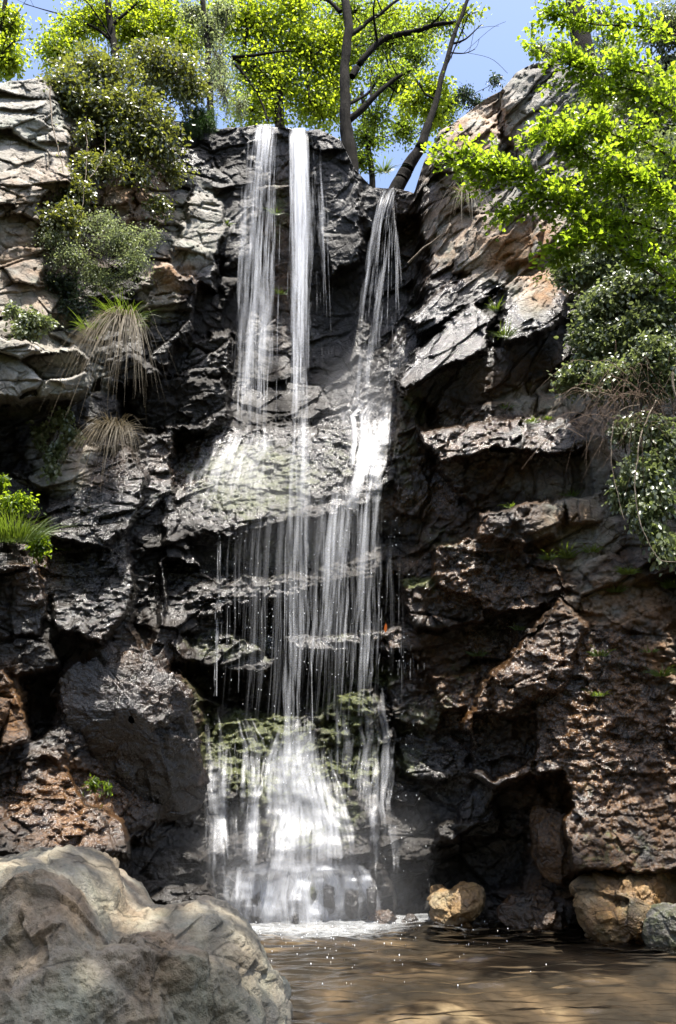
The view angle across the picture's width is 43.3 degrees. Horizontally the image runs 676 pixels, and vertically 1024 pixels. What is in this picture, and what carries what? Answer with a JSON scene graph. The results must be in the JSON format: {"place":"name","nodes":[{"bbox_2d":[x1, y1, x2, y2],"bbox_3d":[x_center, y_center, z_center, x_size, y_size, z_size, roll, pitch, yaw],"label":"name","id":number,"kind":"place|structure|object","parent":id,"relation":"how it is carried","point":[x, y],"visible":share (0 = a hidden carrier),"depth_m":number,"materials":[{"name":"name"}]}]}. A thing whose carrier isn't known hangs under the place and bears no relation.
{"place":"outdoors","nodes":[
{"label":"outdoors","id":0,"kind":"place"},
{"bbox_2d":[144,0,194,102],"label":"pine tree","id":1,"kind":"object","parent":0,"point":[166,47],"visible":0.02,"depth_m":20.35,"materials":[{"name":"green plant"}]},
{"bbox_2d":[0,53,675,942],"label":"cliff","id":2,"kind":"structure","parent":0,"point":[364,381],"depth_m":11.47,"materials":[{"name":"grey stone"}]},
{"bbox_2d":[0,0,56,82],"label":"tree","id":3,"kind":"object","parent":2,"relation":"on","point":[11,22],"visible":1,"depth_m":16.80,"materials":[{"name":"green plant"}]},
{"bbox_2d":[0,473,56,566],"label":"herb","id":4,"kind":"object","parent":2,"relation":"on","point":[38,547],"visible":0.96,"depth_m":9.68,"materials":[{"name":"green plant"}]},
{"bbox_2d":[1,299,63,343],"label":"herb","id":5,"kind":"object","parent":2,"relation":"on","point":[33,323],"visible":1,"depth_m":10.59,"materials":[{"name":"green plant"}]},
{"bbox_2d":[0,495,76,544],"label":"grass tuft","id":6,"kind":"object","parent":2,"relation":"on","point":[21,535],"visible":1,"depth_m":9.40,"materials":[{"name":"green plant"}]},
{"bbox_2d":[23,406,86,484],"bbox_3d":[-3.588,-0.834,10.756,0.823,1.110,0.368,-4,-18,12],"label":"herb","id":7,"kind":"object","parent":2,"relation":"on","point":[60,421],"visible":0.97,"depth_m":10.74,"materials":[{"name":"green plant"}]},
{"bbox_2d":[42,86,68,172],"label":"vine","id":8,"kind":"object","parent":2,"relation":"attached to","point":[53,129],"visible":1,"depth_m":12.48,"materials":[{"name":"brown plant"}]},
{"bbox_2d":[43,268,104,331],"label":"ivy","id":9,"kind":"object","parent":2,"relation":"attached to","point":[68,288],"visible":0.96,"depth_m":12.09,"materials":[{"name":"green plant"}]},
{"bbox_2d":[81,116,90,194],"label":"vine","id":10,"kind":"object","parent":2,"relation":"attached to","point":[86,158],"visible":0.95,"depth_m":12.79,"materials":[{"name":"brown plant"}]},
{"bbox_2d":[64,315,112,350],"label":"grass tussock","id":11,"kind":"object","parent":2,"relation":"on","point":[82,327],"depth_m":11.15,"materials":[{"name":"green plant"}]},
{"bbox_2d":[79,132,109,205],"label":"vine","id":12,"kind":"object","parent":2,"relation":"attached to","point":[96,168],"visible":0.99,"depth_m":12.84,"materials":[{"name":"brown plant"}]},
{"bbox_2d":[81,773,112,805],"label":"fern","id":13,"kind":"object","parent":2,"relation":"on","point":[92,781],"visible":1,"depth_m":8.75,"materials":[{"name":"green plant"}]},
{"bbox_2d":[26,206,170,308],"bbox_3d":[-3.394,-3.672,12.018,2.027,1.624,0.800,0,-18,0],"label":"shrub","id":14,"kind":"object","parent":2,"relation":"on","point":[115,239],"visible":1,"depth_m":11.96,"materials":[{"name":"green plant"}]},
{"bbox_2d":[54,408,155,493],"bbox_3d":[-2.860,-0.707,10.526,1.258,1.434,1.778,0,-18,0],"label":"grass tussock","id":15,"kind":"object","parent":2,"relation":"on","point":[110,429],"depth_m":10.54,"materials":[{"name":"plant"}]},
{"bbox_2d":[33,288,177,425],"bbox_3d":[-2.892,-1.962,10.717,1.692,2.447,1.970,17,-24,-41],"label":"grass tussock","id":16,"kind":"object","parent":2,"relation":"on","point":[122,320],"depth_m":11.01,"materials":[{"name":"plant"}]},
{"bbox_2d":[34,116,199,247],"bbox_3d":[-3.407,-4.842,13.156,2.522,2.766,0.966,17,-25,-42],"label":"ivy","id":17,"kind":"object","parent":2,"relation":"attached to","point":[64,219],"visible":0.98,"depth_m":13.08,"materials":[{"name":"green plant"}]},
{"bbox_2d":[22,30,213,180],"bbox_3d":[-3.570,-6.918,14.151,3.098,3.143,1.435,6,-19,-19],"label":"shrub","id":18,"kind":"object","parent":2,"relation":"on","point":[133,117],"visible":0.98,"depth_m":13.81,"materials":[{"name":"green plant"}]},
{"bbox_2d":[18,0,226,94],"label":"tree","id":19,"kind":"object","parent":2,"relation":"on","point":[106,20],"visible":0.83,"depth_m":19.57,"materials":[{"name":"green plant"}]},
{"bbox_2d":[50,643,209,826],"bbox_3d":[-2.360,2.560,9.747,1.749,2.026,1.230,0,-18,0],"label":"boulder","id":20,"kind":"object","parent":2,"relation":"on","point":[99,694],"visible":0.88,"depth_m":9.46,"materials":[{"name":"grey stone"}]},
{"bbox_2d":[177,103,221,141],"bbox_3d":[-2.420,-6.737,14.766,0.828,0.877,0.494,0,-18,0],"label":"juniper","id":21,"kind":"object","parent":2,"relation":"on","point":[203,121],"visible":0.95,"depth_m":14.72,"materials":[{"name":"green plant"}]},
{"bbox_2d":[169,0,241,120],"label":"tree","id":22,"kind":"object","parent":2,"relation":"on","point":[208,26],"visible":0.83,"depth_m":18.76,"materials":[{"name":"green plant"}]},
{"bbox_2d":[202,30,257,126],"bbox_3d":[-2.110,-8.220,16.383,0.883,2.170,1.002,-9,-20,26],"label":"shrub","id":23,"kind":"object","parent":2,"relation":"on","point":[224,92],"visible":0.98,"depth_m":16.28,"materials":[{"name":"green plant"}]},
{"bbox_2d":[264,207,286,215],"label":"grass tuft","id":24,"kind":"object","parent":2,"relation":"on","point":[279,211],"visible":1,"depth_m":15.24,"materials":[{"name":"plant"}]},
{"bbox_2d":[274,287,289,294],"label":"grass tuft","id":25,"kind":"object","parent":2,"relation":"on","point":[277,292],"visible":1,"depth_m":15.17,"materials":[{"name":"green plant"}]},
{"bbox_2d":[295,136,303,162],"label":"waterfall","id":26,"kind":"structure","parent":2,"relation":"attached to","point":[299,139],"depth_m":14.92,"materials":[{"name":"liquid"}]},
{"bbox_2d":[204,513,427,879],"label":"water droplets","id":27,"kind":"object","parent":2,"relation":"hanging from","point":[335,677],"visible":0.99,"depth_m":10.96,"materials":[{"name":"white liquid"}]},
{"bbox_2d":[323,874,334,914],"bbox_3d":[-0.102,4.412,9.823,0.142,0.439,0.199,0,-18,0],"label":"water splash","id":28,"kind":"object","parent":2,"relation":"on","point":[329,893],"visible":1,"depth_m":9.78,"materials":[{"name":"white liquid"}]},
{"bbox_2d":[197,0,461,135],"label":"tree","id":29,"kind":"object","parent":2,"relation":"on","point":[277,83],"visible":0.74,"depth_m":21.62,"materials":[{"name":"green plant"}]},
{"bbox_2d":[366,877,376,913],"bbox_3d":[0.385,4.411,9.797,0.131,0.381,0.193,0,-18,0],"label":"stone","id":30,"kind":"object","parent":2,"relation":"on","point":[371,891],"visible":1,"depth_m":9.73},
{"bbox_2d":[366,152,411,180],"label":"grass tuft","id":31,"kind":"object","parent":2,"relation":"on","point":[383,170],"visible":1,"depth_m":15.23,"materials":[{"name":"green plant"}]},
{"bbox_2d":[312,0,472,172],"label":"tree","id":32,"kind":"object","parent":2,"relation":"on","point":[348,9],"visible":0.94,"depth_m":18.55,"materials":[{"name":"green plant"}]},
{"bbox_2d":[338,78,467,187],"bbox_3d":[1.564,-8.116,19.462,3.224,3.667,1.292,0,-18,0],"label":"tree","id":33,"kind":"object","parent":2,"relation":"on","point":[365,157],"visible":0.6,"depth_m":19.61,"materials":[{"name":"green plant"}]},
{"bbox_2d":[408,235,440,263],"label":"branch","id":34,"kind":"object","parent":2,"relation":"on","point":[413,257],"visible":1,"depth_m":14.00,"materials":[{"name":"brown plant"}]},
{"bbox_2d":[381,0,503,189],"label":"tree","id":35,"kind":"object","parent":2,"relation":"on","point":[432,92],"visible":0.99,"depth_m":17.28,"materials":[{"name":"green plant"}]},
{"bbox_2d":[437,181,498,228],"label":"grass tussock","id":36,"kind":"object","parent":2,"relation":"on","point":[461,194],"depth_m":13.72,"materials":[{"name":"green plant"}]},
{"bbox_2d":[461,650,490,656],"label":"grass tuft","id":37,"kind":"object","parent":2,"relation":"on","point":[474,654],"visible":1,"depth_m":11.07,"materials":[{"name":"green plant"}]},
{"bbox_2d":[450,70,504,113],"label":"shrub","id":38,"kind":"object","parent":2,"relation":"on","point":[466,94],"visible":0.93,"depth_m":17.98,"materials":[{"name":"green plant"}]},
{"bbox_2d":[483,295,503,312],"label":"grass tuft","id":39,"kind":"object","parent":2,"relation":"on","point":[493,307],"visible":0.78,"depth_m":13.22,"materials":[{"name":"green plant"}]},
{"bbox_2d":[483,318,523,337],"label":"grass tuft","id":40,"kind":"object","parent":2,"relation":"on","point":[499,335],"visible":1,"depth_m":11.78,"materials":[{"name":"green plant"}]},
{"bbox_2d":[508,624,525,630],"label":"grass tuft","id":41,"kind":"object","parent":2,"relation":"on","point":[517,628],"visible":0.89,"depth_m":10.68,"materials":[{"name":"green plant"}]},
{"bbox_2d":[523,416,540,423],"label":"grass tuft","id":42,"kind":"object","parent":2,"relation":"on","point":[532,420],"visible":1,"depth_m":11.53,"materials":[{"name":"green plant"}]},
{"bbox_2d":[420,0,675,303],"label":"tree","id":43,"kind":"object","parent":2,"relation":"on","point":[567,136],"visible":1,"depth_m":8.76,"materials":[{"name":"green plant"}]},
{"bbox_2d":[542,415,554,420],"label":"grass tuft","id":44,"kind":"object","parent":2,"relation":"on","point":[546,418],"visible":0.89,"depth_m":11.53,"materials":[{"name":"green plant"}]},
{"bbox_2d":[536,549,561,560],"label":"grass tuft","id":45,"kind":"object","parent":2,"relation":"on","point":[546,557],"visible":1,"depth_m":10.68,"materials":[{"name":"green plant"}]},
{"bbox_2d":[529,805,575,885],"bbox_3d":[2.473,3.798,9.722,0.574,0.855,0.653,0,-18,0],"label":"rock","id":46,"kind":"object","parent":2,"relation":"on","point":[549,854],"visible":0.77,"depth_m":9.52,"materials":[{"name":"brown stone"}]},
{"bbox_2d":[544,543,594,558],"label":"grass tuft","id":47,"kind":"object","parent":2,"relation":"on","point":[569,555],"visible":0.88,"depth_m":10.77,"materials":[{"name":"green plant"}]},
{"bbox_2d":[557,488,581,496],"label":"grass tuft","id":48,"kind":"object","parent":2,"relation":"on","point":[574,494],"visible":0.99,"depth_m":11.22,"materials":[{"name":"green plant"}]},
{"bbox_2d":[520,34,639,87],"bbox_3d":[4.404,-8.254,15.664,1.107,2.117,1.992,16,-24,-40],"label":"shrub","id":49,"kind":"object","parent":2,"relation":"on","point":[549,49],"visible":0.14,"depth_m":15.29,"materials":[{"name":"green plant"}]},
{"bbox_2d":[578,541,604,552],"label":"grass tuft","id":50,"kind":"object","parent":2,"relation":"on","point":[595,550],"visible":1,"depth_m":10.66,"materials":[{"name":"green plant"}]},
{"bbox_2d":[582,689,609,696],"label":"grass tuft","id":51,"kind":"object","parent":2,"relation":"on","point":[599,694],"visible":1,"depth_m":9.73,"materials":[{"name":"green plant"}]},
{"bbox_2d":[524,340,675,493],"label":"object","id":52,"kind":"object","parent":2,"relation":"on","point":[658,406],"visible":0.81,"depth_m":10.14,"materials":[{"name":"plant"}]},
{"bbox_2d":[541,387,599,422],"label":"vine","id":53,"kind":"object","parent":52,"relation":"attached to","point":[565,394],"visible":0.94,"depth_m":10.52,"materials":[{"name":"brown plant"}]},
{"bbox_2d":[557,391,615,429],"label":"vine","id":54,"kind":"object","parent":52,"relation":"hanging from","point":[579,398],"visible":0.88,"depth_m":10.26,"materials":[{"name":"brown plant"}]},
{"bbox_2d":[611,404,640,519],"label":"vine","id":55,"kind":"object","parent":52,"relation":"hanging from","point":[611,451],"visible":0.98,"depth_m":9.91,"materials":[{"name":"brown plant"}]},
{"bbox_2d":[634,400,674,561],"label":"vine","id":56,"kind":"object","parent":52,"relation":"hanging from","point":[635,479],"visible":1,"depth_m":9.58,"materials":[{"name":"brown plant"}]},
{"bbox_2d":[671,372,675,397],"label":"vine","id":57,"kind":"object","parent":52,"relation":"hanging from","point":[672,381],"visible":1,"depth_m":9.94,"materials":[{"name":"brown plant"}]},
{"bbox_2d":[565,0,634,75],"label":"pine tree","id":58,"kind":"object","parent":2,"relation":"on","point":[583,40],"visible":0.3,"depth_m":17.33,"materials":[{"name":"green plant"}]},
{"bbox_2d":[586,646,613,656],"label":"grass tuft","id":59,"kind":"object","parent":2,"relation":"on","point":[599,653],"visible":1,"depth_m":9.93,"materials":[{"name":"green plant"}]},
{"bbox_2d":[545,243,675,413],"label":"ivy","id":60,"kind":"object","parent":2,"relation":"attached to","point":[646,327],"visible":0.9,"depth_m":10.94,"materials":[{"name":"green plant"}]},
{"bbox_2d":[554,0,675,321],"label":"shrub","id":61,"kind":"object","parent":2,"relation":"on","point":[669,14],"visible":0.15,"depth_m":12.23,"materials":[{"name":"green plant"}]},
{"bbox_2d":[603,581,633,592],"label":"grass tuft","id":62,"kind":"object","parent":2,"relation":"on","point":[618,589],"visible":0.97,"depth_m":10.53,"materials":[{"name":"green plant"}]},
{"bbox_2d":[612,564,639,574],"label":"grass tuft","id":63,"kind":"object","parent":2,"relation":"on","point":[622,571],"visible":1,"depth_m":10.27,"materials":[{"name":"green plant"}]},
{"bbox_2d":[601,406,675,576],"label":"ivy","id":64,"kind":"object","parent":2,"relation":"attached to","point":[655,496],"visible":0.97,"depth_m":9.86,"materials":[{"name":"green plant"}]},
{"bbox_2d":[637,646,663,652],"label":"grass tuft","id":65,"kind":"object","parent":2,"relation":"on","point":[653,650],"visible":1,"depth_m":9.93,"materials":[{"name":"green plant"}]},
{"bbox_2d":[639,665,675,676],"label":"grass tuft","id":66,"kind":"object","parent":2,"relation":"on","point":[667,672],"visible":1,"depth_m":9.80,"materials":[{"name":"green plant"}]},
{"bbox_2d":[656,576,675,588],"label":"grass tuft","id":67,"kind":"object","parent":2,"relation":"on","point":[669,584],"visible":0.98,"depth_m":10.45,"materials":[{"name":"green plant"}]},
{"bbox_2d":[0,0,675,192],"label":"sky","id":68,"kind":"structure","parent":0,"point":[499,44],"materials":[{"name":"blue"}]},
{"bbox_2d":[249,913,675,1023],"bbox_3d":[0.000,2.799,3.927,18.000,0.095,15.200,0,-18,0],"label":"pool water","id":69,"kind":"structure","parent":0,"point":[473,955],"depth_m":7.51,"materials":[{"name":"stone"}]},
{"bbox_2d":[0,844,292,1023],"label":"boulder","id":70,"kind":"object","parent":69,"relation":"in","point":[90,935],"visible":1,"depth_m":3.28,"materials":[{"name":"grey stone"}]},
{"bbox_2d":[249,881,264,923],"bbox_3d":[-0.923,4.454,9.724,0.181,0.446,0.190,0,-18,0],"label":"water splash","id":71,"kind":"object","parent":69,"relation":"in","point":[256,896],"visible":1,"depth_m":9.66,"materials":[{"name":"white liquid"}]},
{"bbox_2d":[290,912,299,926],"bbox_3d":[-0.491,4.630,9.686,0.113,0.154,0.186,0,-18,0],"label":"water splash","id":72,"kind":"object","parent":69,"relation":"on","point":[294,917],"visible":0.97,"depth_m":9.63,"materials":[{"name":"white liquid"}]},
{"bbox_2d":[303,873,318,920],"bbox_3d":[-0.315,4.452,9.857,0.184,0.500,0.203,0,-18,0],"label":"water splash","id":73,"kind":"object","parent":69,"relation":"in","point":[311,897],"visible":1,"depth_m":9.80,"materials":[{"name":"white liquid"}]},
{"bbox_2d":[344,878,358,918],"bbox_3d":[0.156,4.455,9.818,0.172,0.439,0.196,0,-18,0],"label":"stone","id":74,"kind":"object","parent":69,"relation":"in","point":[351,893],"visible":1,"depth_m":9.76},
{"bbox_2d":[348,923,360,936],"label":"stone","id":75,"kind":"object","parent":69,"relation":"in","point":[351,930],"visible":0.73,"depth_m":9.57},
{"bbox_2d":[361,909,396,938],"bbox_3d":[0.467,4.728,9.790,0.387,0.310,0.275,-8,-20,23],"label":"stone","id":76,"kind":"object","parent":69,"relation":"in","point":[382,916],"visible":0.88,"depth_m":9.71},
{"bbox_2d":[255,917,546,985],"bbox_3d":[0.560,4.114,8.123,3.534,0.142,4.129,0,-18,0],"label":"water spray","id":77,"kind":"object","parent":69,"relation":"on","point":[365,931],"visible":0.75,"depth_m":8.47,"materials":[{"name":"white liquid"}]},
{"bbox_2d":[395,913,418,936],"bbox_3d":[0.802,4.761,9.820,0.250,0.250,0.259,-13,-22,35],"label":"stone","id":78,"kind":"object","parent":69,"relation":"in","point":[410,918],"visible":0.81,"depth_m":9.76,"materials":[{"name":"grey stone"}]},
{"bbox_2d":[427,881,485,928],"bbox_3d":[1.366,4.526,9.808,0.689,0.493,0.638,0,-18,0],"label":"rock","id":79,"kind":"object","parent":69,"relation":"in","point":[464,901],"visible":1,"depth_m":9.62,"materials":[{"name":"beige stone"}]},
{"bbox_2d":[496,884,578,934],"bbox_3d":[2.285,4.496,9.654,1.008,0.511,0.777,0,-18,0],"label":"rock","id":80,"kind":"object","parent":69,"relation":"in","point":[541,907],"visible":0.93,"depth_m":9.44,"materials":[{"name":"black stone"}]},
{"bbox_2d":[569,871,675,945],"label":"rock","id":81,"kind":"object","parent":69,"relation":"in","point":[612,907],"visible":0.81,"depth_m":8.73,"materials":[{"name":"brown stone"}]},
{"bbox_2d":[641,902,675,952],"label":"rock","id":82,"kind":"object","parent":69,"relation":"in","point":[659,926],"visible":0.9,"depth_m":8.34,"materials":[{"name":"grey stone"}]}
]}

